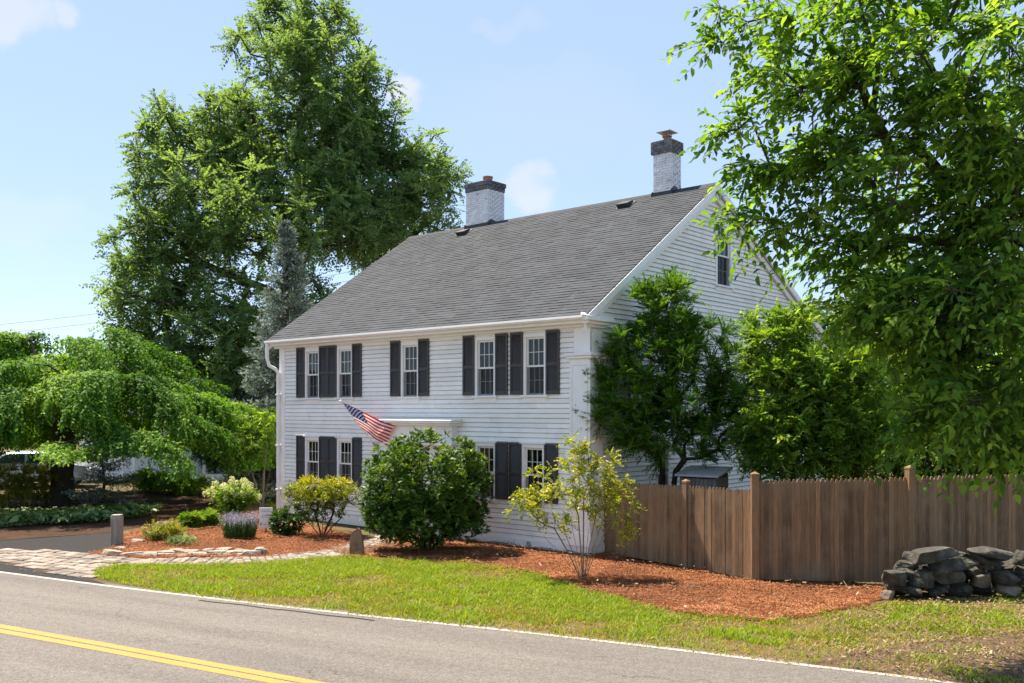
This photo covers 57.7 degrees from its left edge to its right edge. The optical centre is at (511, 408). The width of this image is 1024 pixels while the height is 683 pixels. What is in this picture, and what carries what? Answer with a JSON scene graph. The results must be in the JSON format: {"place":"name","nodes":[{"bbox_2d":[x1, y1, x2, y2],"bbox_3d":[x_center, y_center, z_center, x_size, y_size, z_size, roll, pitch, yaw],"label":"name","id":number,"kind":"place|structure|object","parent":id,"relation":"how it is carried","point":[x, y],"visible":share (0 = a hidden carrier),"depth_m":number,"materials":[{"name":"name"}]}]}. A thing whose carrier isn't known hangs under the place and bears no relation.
{"place":"outdoors","nodes":[
{"label":"outdoors","id":0,"kind":"place"},
{"bbox_2d":[0,533,110,552],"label":"driveway","id":1,"kind":"structure","parent":0,"point":[83,543],"depth_m":22.10,"materials":[{"name":"grey asphalt"}]},
{"bbox_2d":[0,491,219,540],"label":"soil bank","id":2,"kind":"structure","parent":0,"point":[176,505],"depth_m":27.11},
{"bbox_2d":[0,514,21,525],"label":"hosta","id":3,"kind":"object","parent":2,"relation":"on","point":[4,518],"visible":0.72,"depth_m":25.22,"materials":[{"name":"green plant"}]},
{"bbox_2d":[0,509,36,520],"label":"hosta","id":4,"kind":"object","parent":2,"relation":"on","point":[22,511],"visible":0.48,"depth_m":25.98,"materials":[{"name":"green plant"}]},
{"bbox_2d":[0,462,47,507],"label":"bush","id":5,"kind":"object","parent":2,"relation":"on","point":[10,485],"visible":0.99,"depth_m":29.96,"materials":[{"name":"green plant"}]},
{"bbox_2d":[6,510,57,524],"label":"hosta","id":6,"kind":"object","parent":2,"relation":"on","point":[41,516],"visible":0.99,"depth_m":25.50,"materials":[{"name":"green plant"}]},
{"bbox_2d":[6,460,64,505],"bbox_3d":[-15.673,2.458,30.670,2.017,1.579,1.434,0,0,0],"label":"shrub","id":7,"kind":"object","parent":2,"relation":"on","point":[46,479],"visible":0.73,"depth_m":30.55,"materials":[{"name":"green plant"}]},
{"bbox_2d":[42,510,87,523],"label":"hosta","id":8,"kind":"object","parent":2,"relation":"on","point":[63,517],"visible":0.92,"depth_m":25.66,"materials":[{"name":"green plant"}]},
{"bbox_2d":[57,506,101,520],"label":"hosta","id":9,"kind":"object","parent":2,"relation":"on","point":[81,509],"visible":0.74,"depth_m":26.42,"materials":[{"name":"green plant"}]},
{"bbox_2d":[0,502,166,525],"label":"ground cover","id":10,"kind":"object","parent":2,"relation":"on","point":[50,521],"visible":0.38,"depth_m":27.91,"materials":[{"name":"green plant"}]},
{"bbox_2d":[78,511,113,521],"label":"hosta","id":11,"kind":"object","parent":2,"relation":"on","point":[109,514],"visible":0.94,"depth_m":26.19,"materials":[{"name":"green plant"}]},
{"bbox_2d":[61,452,146,507],"bbox_3d":[-13.682,2.295,30.988,2.765,2.265,2.891,0,0,0],"label":"dwarf spruce","id":12,"kind":"object","parent":2,"relation":"on","point":[100,493],"visible":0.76,"depth_m":30.84,"materials":[{"name":"green plant"}]},
{"bbox_2d":[91,505,129,516],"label":"hosta","id":13,"kind":"object","parent":2,"relation":"on","point":[120,509],"visible":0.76,"depth_m":26.89,"materials":[{"name":"green plant"}]},
{"bbox_2d":[107,502,150,517],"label":"hosta","id":14,"kind":"object","parent":2,"relation":"on","point":[133,506],"visible":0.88,"depth_m":27.25,"materials":[{"name":"green plant"}]},
{"bbox_2d":[0,325,275,505],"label":"weeping tree","id":15,"kind":"object","parent":2,"relation":"on","point":[96,390],"visible":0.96,"depth_m":28.36,"materials":[{"name":"green plant"}]},
{"bbox_2d":[0,535,397,578],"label":"path paving","id":16,"kind":"structure","parent":0,"point":[82,564],"depth_m":19.65,"materials":[{"name":"stone"}]},
{"bbox_2d":[196,479,275,506],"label":"back lawn","id":17,"kind":"structure","parent":0,"point":[257,498],"depth_m":32.48,"materials":[{"name":"plant"}]},
{"bbox_2d":[190,440,228,473],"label":"garden shrub","id":18,"kind":"object","parent":17,"relation":"on","point":[205,458],"visible":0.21,"depth_m":41.56,"materials":[{"name":"green plant"}]},
{"bbox_2d":[205,219,314,502],"bbox_3d":[-8.196,-1.743,33.324,5.273,10.215,5.449,0,0,0],"label":"spruce tree","id":19,"kind":"object","parent":17,"relation":"on","point":[288,245],"visible":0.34,"depth_m":33.14,"materials":[{"name":"green plant"}]},
{"bbox_2d":[79,0,473,403],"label":"oak tree","id":20,"kind":"object","parent":17,"relation":"on","point":[359,214],"visible":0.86,"depth_m":43.20,"materials":[{"name":"green plant"}]},
{"bbox_2d":[0,571,940,682],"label":"road","id":21,"kind":"structure","parent":0,"point":[323,648],"depth_m":12.30,"materials":[{"name":"grey asphalt"}]},
{"bbox_2d":[0,629,292,682],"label":"line","id":22,"kind":"object","parent":21,"relation":"on","point":[190,665],"visible":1,"depth_m":11.89,"materials":[{"name":"yellow paint"}]},
{"bbox_2d":[0,624,325,682],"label":"line","id":23,"kind":"object","parent":21,"relation":"on","point":[225,666],"visible":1,"depth_m":12.01,"materials":[{"name":"yellow paint"}]},
{"bbox_2d":[201,600,373,620],"bbox_3d":[-3.652,3.188,14.780,3.493,0.001,0.075,0,0,25],"label":"tar seam","id":24,"kind":"object","parent":21,"relation":"on","point":[289,610],"visible":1,"depth_m":14.71,"materials":[{"name":"asphalt"}]},
{"bbox_2d":[0,571,957,682],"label":"edge line","id":25,"kind":"object","parent":21,"relation":"on","point":[861,671],"visible":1,"depth_m":13.33,"materials":[{"name":"white paint"}]},
{"bbox_2d":[6,564,1010,682],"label":"road grit","id":26,"kind":"object","parent":21,"relation":"on","point":[523,625],"visible":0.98,"depth_m":13.52,"materials":[{"name":"grey gravel"}]},
{"bbox_2d":[0,437,1023,609],"bbox_3d":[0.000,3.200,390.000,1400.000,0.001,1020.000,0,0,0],"label":"ground","id":27,"kind":"structure","parent":0,"point":[901,596],"depth_m":23.90,"materials":[{"name":"soil"}]},
{"bbox_2d":[0,451,96,486],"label":"parked car","id":28,"kind":"object","parent":27,"relation":"on","point":[24,457],"visible":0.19,"depth_m":37.24,"materials":[{"name":"grey paint"}]},
{"bbox_2d":[0,563,107,584],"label":"road shoulder","id":29,"kind":"object","parent":27,"relation":"on","point":[8,568],"visible":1,"depth_m":18.05},
{"bbox_2d":[123,467,171,493],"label":"garden shrub","id":30,"kind":"object","parent":27,"relation":"on","point":[145,484],"visible":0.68,"depth_m":35.53,"materials":[{"name":"green plant"}]},
{"bbox_2d":[79,372,274,480],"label":"neighbour house","id":31,"kind":"structure","parent":27,"relation":"on","point":[134,465],"depth_m":42.89,"materials":[{"name":"grey"}]},
{"bbox_2d":[151,472,211,495],"bbox_3d":[-12.317,2.803,35.025,2.119,0.900,1.983,0,0,32],"label":"garden shrub","id":32,"kind":"object","parent":27,"relation":"on","point":[187,485],"visible":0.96,"depth_m":34.58,"materials":[{"name":"green plant"}]},
{"bbox_2d":[87,508,370,558],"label":"bark mulch","id":33,"kind":"object","parent":27,"relation":"on","point":[215,533],"visible":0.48,"depth_m":21.94,"materials":[{"name":"brown wood"}]},
{"bbox_2d":[101,549,121,555],"bbox_3d":[-8.684,3.135,20.239,0.475,0.168,0.274,0,0,0],"label":"edging stone","id":34,"kind":"object","parent":33,"relation":"on","point":[108,551],"visible":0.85,"depth_m":20.13,"materials":[{"name":"beige stone"}]},
{"bbox_2d":[111,514,122,546],"bbox_3d":[-9.224,2.833,21.717,0.235,0.735,0.239,0,0,0],"label":"stone post","id":35,"kind":"object","parent":33,"relation":"on","point":[117,529],"visible":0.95,"depth_m":21.62,"materials":[{"name":"stone"}]},
{"bbox_2d":[118,551,143,555],"bbox_3d":[-8.285,3.157,20.224,0.554,0.116,0.282,0,0,0],"label":"edging stone","id":36,"kind":"object","parent":33,"relation":"on","point":[133,553],"visible":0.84,"depth_m":20.15,"materials":[{"name":"beige stone"}]},
{"bbox_2d":[140,517,189,541],"bbox_3d":[-8.365,2.927,22.579,1.243,0.601,1.095,0,0,0],"label":"spirea","id":37,"kind":"object","parent":33,"relation":"on","point":[160,531],"visible":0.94,"depth_m":22.36,"materials":[{"name":"yellow plant"}]},
{"bbox_2d":[166,533,200,545],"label":"grey groundcover","id":38,"kind":"object","parent":33,"relation":"on","point":[177,539],"visible":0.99,"depth_m":21.63,"materials":[{"name":"green plant"}]},
{"bbox_2d":[173,549,198,552],"bbox_3d":[-7.149,3.149,20.461,0.563,0.121,0.280,0,0,0],"label":"edging stone","id":39,"kind":"object","parent":33,"relation":"on","point":[188,550],"visible":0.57,"depth_m":20.39,"materials":[{"name":"beige stone"}]},
{"bbox_2d":[175,510,205,527],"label":"mounded shrub","id":40,"kind":"object","parent":33,"relation":"on","point":[191,519],"visible":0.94,"depth_m":24.70,"materials":[{"name":"green plant"}]},
{"bbox_2d":[188,552,207,556],"bbox_3d":[-6.794,3.157,20.188,0.445,0.118,0.272,0,0,0],"label":"edging stone","id":41,"kind":"object","parent":33,"relation":"on","point":[193,553],"visible":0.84,"depth_m":20.08,"materials":[{"name":"beige stone"}]},
{"bbox_2d":[199,507,222,525],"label":"mounded shrub","id":42,"kind":"object","parent":33,"relation":"on","point":[211,517],"visible":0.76,"depth_m":25.08,"materials":[{"name":"green plant"}]},
{"bbox_2d":[202,476,261,517],"bbox_3d":[-7.972,2.555,26.620,1.599,1.290,1.396,0,0,0],"label":"hydrangea","id":43,"kind":"object","parent":33,"relation":"on","point":[234,493],"visible":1,"depth_m":26.41,"materials":[{"name":"green plant"}]},
{"bbox_2d":[217,510,259,538],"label":"lavender","id":44,"kind":"object","parent":33,"relation":"on","point":[246,527],"visible":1,"depth_m":22.57,"materials":[{"name":"plant"}]},
{"bbox_2d":[243,550,260,555],"bbox_3d":[-5.659,3.143,20.267,0.374,0.144,0.266,0,0,0],"label":"edging stone","id":45,"kind":"object","parent":33,"relation":"on","point":[251,552],"visible":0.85,"depth_m":20.17,"materials":[{"name":"beige stone"}]},
{"bbox_2d":[259,507,272,531],"bbox_3d":[-6.349,2.920,24.005,0.340,0.760,0.040,0,0,-7],"label":"yard sign","id":46,"kind":"object","parent":33,"relation":"on","point":[264,517],"visible":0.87,"depth_m":23.98,"materials":[{"name":"metal"}]},
{"bbox_2d":[267,503,309,535],"bbox_3d":[-5.660,2.802,23.437,1.155,0.900,0.896,0,0,0],"label":"broadleaf shrub","id":47,"kind":"object","parent":33,"relation":"on","point":[282,516],"visible":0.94,"depth_m":23.31,"materials":[{"name":"green plant"}]},
{"bbox_2d":[281,473,360,536],"bbox_3d":[-4.705,2.416,23.265,2.094,1.634,1.620,0,0,-21],"label":"azalea","id":48,"kind":"object","parent":33,"relation":"on","point":[332,492],"visible":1,"depth_m":23.07,"materials":[{"name":"green plant"}]},
{"bbox_2d":[349,528,363,555],"bbox_3d":[-3.369,2.912,20.247,0.328,0.676,0.203,0,0,0],"label":"standing stone","id":49,"kind":"object","parent":33,"relation":"on","point":[356,545],"visible":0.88,"depth_m":20.16,"materials":[{"name":"stone"}]},
{"bbox_2d":[215,406,275,506],"bbox_3d":[-8.380,1.572,30.402,2.644,3.363,2.062,0,0,-25],"label":"tree","id":50,"kind":"object","parent":27,"relation":"on","point":[265,442],"visible":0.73,"depth_m":30.18,"materials":[{"name":"green plant"}]},
{"bbox_2d":[264,129,828,555],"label":"house","id":51,"kind":"structure","parent":27,"relation":"on","point":[486,327],"depth_m":23.86,"materials":[{"name":"white paint"}]},
{"bbox_2d":[302,348,320,403],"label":"window","id":52,"kind":"structure","parent":51,"relation":"in","point":[311,355],"depth_m":26.71,"materials":[{"name":"paint"}]},
{"bbox_2d":[303,432,330,488],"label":"window","id":53,"kind":"structure","parent":51,"relation":"in","point":[311,442],"depth_m":26.74,"materials":[{"name":"paint"}]},
{"bbox_2d":[334,346,353,402],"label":"window","id":54,"kind":"structure","parent":51,"relation":"in","point":[344,353],"depth_m":25.76,"materials":[{"name":"paint"}]},
{"bbox_2d":[335,436,353,486],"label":"window","id":55,"kind":"structure","parent":51,"relation":"in","point":[344,444],"depth_m":25.80,"materials":[{"name":"paint"}]},
{"bbox_2d":[340,400,393,446],"bbox_3d":[-3.674,0.419,24.410,1.499,1.322,0.833,0,0,11],"label":"flag","id":56,"kind":"object","parent":51,"relation":"attached to","point":[376,429],"visible":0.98,"depth_m":24.14,"materials":[{"name":"fabric"}]},
{"bbox_2d":[398,341,449,402],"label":"window","id":57,"kind":"structure","parent":51,"relation":"in","point":[409,350],"depth_m":24.04,"materials":[{"name":"paint"}]},
{"bbox_2d":[472,336,497,402],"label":"window","id":58,"kind":"structure","parent":51,"relation":"in","point":[485,346],"depth_m":22.30,"materials":[{"name":"paint"}]},
{"bbox_2d":[472,441,500,507],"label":"window","id":59,"kind":"structure","parent":51,"relation":"in","point":[487,448],"depth_m":22.19,"materials":[{"name":"paint"}]},
{"bbox_2d":[520,332,548,401],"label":"window","id":60,"kind":"structure","parent":51,"relation":"in","point":[534,347],"depth_m":21.32,"materials":[{"name":"paint"}]},
{"bbox_2d":[519,438,557,518],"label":"window","id":61,"kind":"structure","parent":51,"relation":"in","point":[532,453],"depth_m":21.37,"materials":[{"name":"paint"}]},
{"bbox_2d":[621,440,670,484],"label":"window","id":62,"kind":"structure","parent":51,"relation":"in","point":[667,473],"depth_m":22.59,"materials":[{"name":"paint"}]},
{"bbox_2d":[713,220,734,292],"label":"window","id":63,"kind":"structure","parent":51,"relation":"in","point":[723,263],"depth_m":24.80,"materials":[{"name":"paint"}]},
{"bbox_2d":[330,535,904,626],"bbox_3d":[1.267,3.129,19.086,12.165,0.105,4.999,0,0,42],"label":"bark mulch","id":64,"kind":"object","parent":27,"relation":"on","point":[648,579],"visible":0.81,"depth_m":16.95,"materials":[{"name":"brown wood"}]},
{"bbox_2d":[356,427,494,550],"bbox_3d":[-1.929,1.829,20.958,3.156,2.878,2.512,0,0,0],"label":"rhododendron","id":65,"kind":"object","parent":64,"relation":"on","point":[405,509],"visible":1,"depth_m":20.46,"materials":[{"name":"green plant"}]},
{"bbox_2d":[502,431,645,577],"bbox_3d":[1.184,1.816,17.650,2.765,2.826,1.279,0,0,0],"label":"young shrub","id":66,"kind":"object","parent":64,"relation":"on","point":[581,450],"visible":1,"depth_m":17.57,"materials":[{"name":"green plant"}]},
{"bbox_2d":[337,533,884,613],"bbox_3d":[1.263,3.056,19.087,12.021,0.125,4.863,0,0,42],"label":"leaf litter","id":67,"kind":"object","parent":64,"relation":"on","point":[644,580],"visible":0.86,"depth_m":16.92,"materials":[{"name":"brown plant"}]},
{"bbox_2d":[880,590,894,600],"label":"fieldstone","id":68,"kind":"object","parent":64,"relation":"on","point":[888,595],"visible":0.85,"depth_m":15.58,"materials":[{"name":"grey stone"}]},
{"bbox_2d":[574,264,759,485],"bbox_3d":[3.485,0.009,20.489,4.365,6.568,2.675,0,0,0],"label":"yew tree","id":69,"kind":"object","parent":27,"relation":"on","point":[684,339],"visible":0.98,"depth_m":20.23,"materials":[{"name":"green plant"}]},
{"bbox_2d":[674,465,732,490],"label":"bin store","id":70,"kind":"structure","parent":27,"relation":"on","point":[713,476],"depth_m":19.90,"materials":[{"name":"grey wood"}]},
{"bbox_2d":[603,465,1023,582],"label":"picket fence","id":71,"kind":"object","parent":27,"relation":"on","point":[856,530],"visible":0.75,"depth_m":17.23,"materials":[{"name":"brown wood"}]},
{"bbox_2d":[721,297,920,482],"bbox_3d":[6.520,0.453,19.882,4.355,5.664,3.104,0,0,0],"label":"lilac tree","id":72,"kind":"object","parent":27,"relation":"on","point":[797,411],"visible":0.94,"depth_m":19.20,"materials":[{"name":"green plant"}]},
{"bbox_2d":[806,293,882,477],"bbox_3d":[9.551,-0.680,33.040,7.614,7.761,7.485,0,0,0],"label":"yard tree","id":73,"kind":"object","parent":27,"relation":"on","point":[823,325],"visible":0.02,"depth_m":32.51,"materials":[{"name":"green plant"}]},
{"bbox_2d":[887,581,921,595],"bbox_3d":[6.708,3.064,15.830,0.588,0.209,0.517,0,0,0],"label":"fieldstone","id":74,"kind":"object","parent":27,"relation":"on","point":[908,588],"visible":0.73,"depth_m":15.71,"materials":[{"name":"grey stone"}]},
{"bbox_2d":[881,570,906,586],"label":"fieldstone","id":75,"kind":"object","parent":74,"relation":"on","point":[895,577],"visible":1,"depth_m":15.59,"materials":[{"name":"grey stone"}]},
{"bbox_2d":[897,568,914,575],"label":"fieldstone","id":76,"kind":"object","parent":75,"relation":"on","point":[910,571],"visible":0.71,"depth_m":15.79,"materials":[{"name":"grey stone"}]},
{"bbox_2d":[896,560,918,569],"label":"fieldstone","id":77,"kind":"object","parent":76,"relation":"on","point":[904,564],"visible":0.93,"depth_m":15.87,"materials":[{"name":"grey stone"}]},
{"bbox_2d":[902,551,910,560],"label":"fieldstone","id":78,"kind":"object","parent":77,"relation":"on","point":[905,555],"visible":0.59,"depth_m":16.08,"materials":[{"name":"grey stone"}]},
{"bbox_2d":[907,569,933,587],"bbox_3d":[6.921,2.864,15.782,0.304,0.302,0.364,0,0,-24],"label":"fieldstone","id":79,"kind":"object","parent":74,"relation":"on","point":[923,578],"visible":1,"depth_m":15.67,"materials":[{"name":"grey stone"}]},
{"bbox_2d":[843,377,973,481],"bbox_3d":[9.091,1.149,21.494,3.173,4.263,2.902,0,0,15],"label":"leafy shrub","id":80,"kind":"object","parent":27,"relation":"on","point":[924,465],"visible":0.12,"depth_m":21.05,"materials":[{"name":"green plant"}]},
{"bbox_2d":[829,245,1023,475],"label":"yard tree","id":81,"kind":"object","parent":27,"relation":"on","point":[856,290],"visible":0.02,"depth_m":33.12,"materials":[{"name":"green plant"}]},
{"bbox_2d":[926,583,947,597],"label":"fieldstone","id":82,"kind":"object","parent":27,"relation":"on","point":[937,589],"visible":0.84,"depth_m":15.74,"materials":[{"name":"grey stone"}]},
{"bbox_2d":[934,571,965,584],"bbox_3d":[7.422,2.858,15.815,0.518,0.276,0.469,0,0,22],"label":"fieldstone","id":83,"kind":"object","parent":82,"relation":"on","point":[952,578],"visible":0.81,"depth_m":15.60,"materials":[{"name":"grey stone"}]},
{"bbox_2d":[928,557,978,574],"bbox_3d":[7.449,2.655,15.865,0.732,0.330,0.643,0,0,0],"label":"fieldstone","id":84,"kind":"object","parent":83,"relation":"on","point":[950,565],"visible":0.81,"depth_m":15.59,"materials":[{"name":"grey stone"}]},
{"bbox_2d":[909,546,957,564],"bbox_3d":[7.155,2.487,15.850,0.718,0.309,0.641,0,0,0],"label":"fieldstone","id":85,"kind":"object","parent":84,"relation":"on","point":[927,555],"visible":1,"depth_m":15.60,"materials":[{"name":"grey stone"}]},
{"bbox_2d":[948,583,973,596],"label":"fieldstone","id":86,"kind":"object","parent":27,"relation":"on","point":[962,589],"visible":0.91,"depth_m":15.85,"materials":[{"name":"grey stone"}]},
{"bbox_2d":[971,572,990,587],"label":"fieldstone","id":87,"kind":"object","parent":86,"relation":"on","point":[982,580],"visible":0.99,"depth_m":15.71,"materials":[{"name":"grey stone"}]},
{"bbox_2d":[965,566,986,575],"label":"fieldstone","id":88,"kind":"object","parent":87,"relation":"on","point":[975,571],"visible":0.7,"depth_m":15.81,"materials":[{"name":"grey stone"}]},
{"bbox_2d":[915,345,1023,476],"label":"leafy shrub","id":89,"kind":"object","parent":27,"relation":"on","point":[979,472],"visible":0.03,"depth_m":22.03,"materials":[{"name":"green plant"}]},
{"bbox_2d":[970,580,991,592],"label":"fieldstone","id":90,"kind":"object","parent":27,"relation":"on","point":[983,590],"visible":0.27,"depth_m":16.07,"materials":[{"name":"grey stone"}]},
{"bbox_2d":[991,581,996,587],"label":"fieldstone","id":91,"kind":"object","parent":27,"relation":"on","point":[993,584],"visible":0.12,"depth_m":16.29,"materials":[{"name":"grey stone"}]},
{"bbox_2d":[1003,558,1023,574],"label":"fieldstone","id":92,"kind":"object","parent":91,"relation":"on","point":[1009,565],"visible":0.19,"depth_m":16.25,"materials":[{"name":"grey stone"}]},
{"bbox_2d":[995,583,1021,596],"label":"fieldstone","id":93,"kind":"object","parent":27,"relation":"on","point":[1014,590],"visible":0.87,"depth_m":15.66,"materials":[{"name":"grey stone"}]},
{"bbox_2d":[987,570,1020,584],"bbox_3d":[8.354,2.846,15.750,0.466,0.220,0.408,0,0,0],"label":"fieldstone","id":94,"kind":"object","parent":93,"relation":"on","point":[1007,577],"visible":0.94,"depth_m":15.65,"materials":[{"name":"grey stone"}]},
{"bbox_2d":[976,564,994,570],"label":"fieldstone","id":95,"kind":"object","parent":94,"relation":"on","point":[987,567],"visible":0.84,"depth_m":15.71,"materials":[{"name":"grey stone"}]},
{"bbox_2d":[965,553,1003,566],"bbox_3d":[8.136,2.584,15.930,0.611,0.240,0.557,0,0,0],"label":"fieldstone","id":96,"kind":"object","parent":95,"relation":"on","point":[986,560],"visible":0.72,"depth_m":15.74,"materials":[{"name":"grey stone"}]},
{"bbox_2d":[967,546,1014,560],"bbox_3d":[8.143,2.461,15.827,0.693,0.254,0.621,0,0,0],"label":"fieldstone","id":97,"kind":"object","parent":96,"relation":"on","point":[995,553],"visible":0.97,"depth_m":15.61,"materials":[{"name":"grey stone"}]},
{"bbox_2d":[1016,574,1023,585],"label":"fieldstone","id":98,"kind":"object","parent":93,"relation":"on","point":[1021,577],"visible":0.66,"depth_m":15.71,"materials":[{"name":"grey stone"}]},
{"bbox_2d":[1013,565,1023,574],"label":"fieldstone","id":99,"kind":"object","parent":98,"relation":"on","point":[1018,569],"visible":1,"depth_m":15.75,"materials":[{"name":"grey stone"}]},
{"bbox_2d":[1012,550,1023,564],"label":"fieldstone","id":100,"kind":"object","parent":99,"relation":"on","point":[1018,557],"visible":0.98,"depth_m":15.83,"materials":[{"name":"grey stone"}]},
{"bbox_2d":[0,0,1023,359],"label":"sky","id":101,"kind":"structure","parent":0,"point":[564,103],"materials":[{"name":"blue"}]},
{"bbox_2d":[91,553,1023,682],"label":"lawn","id":102,"kind":"structure","parent":0,"point":[805,653],"depth_m":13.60,"materials":[{"name":"plant"}]},
{"bbox_2d":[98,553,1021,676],"bbox_3d":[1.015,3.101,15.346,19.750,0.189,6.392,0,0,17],"label":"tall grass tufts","id":103,"kind":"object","parent":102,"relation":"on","point":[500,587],"visible":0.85,"depth_m":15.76,"materials":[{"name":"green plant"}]},
{"bbox_2d":[806,631,1023,682],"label":"bare soil","id":104,"kind":"structure","parent":0,"point":[886,668],"depth_m":11.85,"materials":[{"name":"brown soil"}]},
{"bbox_2d":[659,0,1023,514],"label":"overhanging tree","id":105,"kind":"object","parent":104,"relation":"on","point":[940,324],"visible":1,"depth_m":11.82,"materials":[{"name":"green plant"}]},
{"bbox_2d":[804,594,1023,682],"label":"leaf litter","id":106,"kind":"object","parent":104,"relation":"on","point":[932,634],"visible":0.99,"depth_m":12.72,"materials":[{"name":"brown plant"}]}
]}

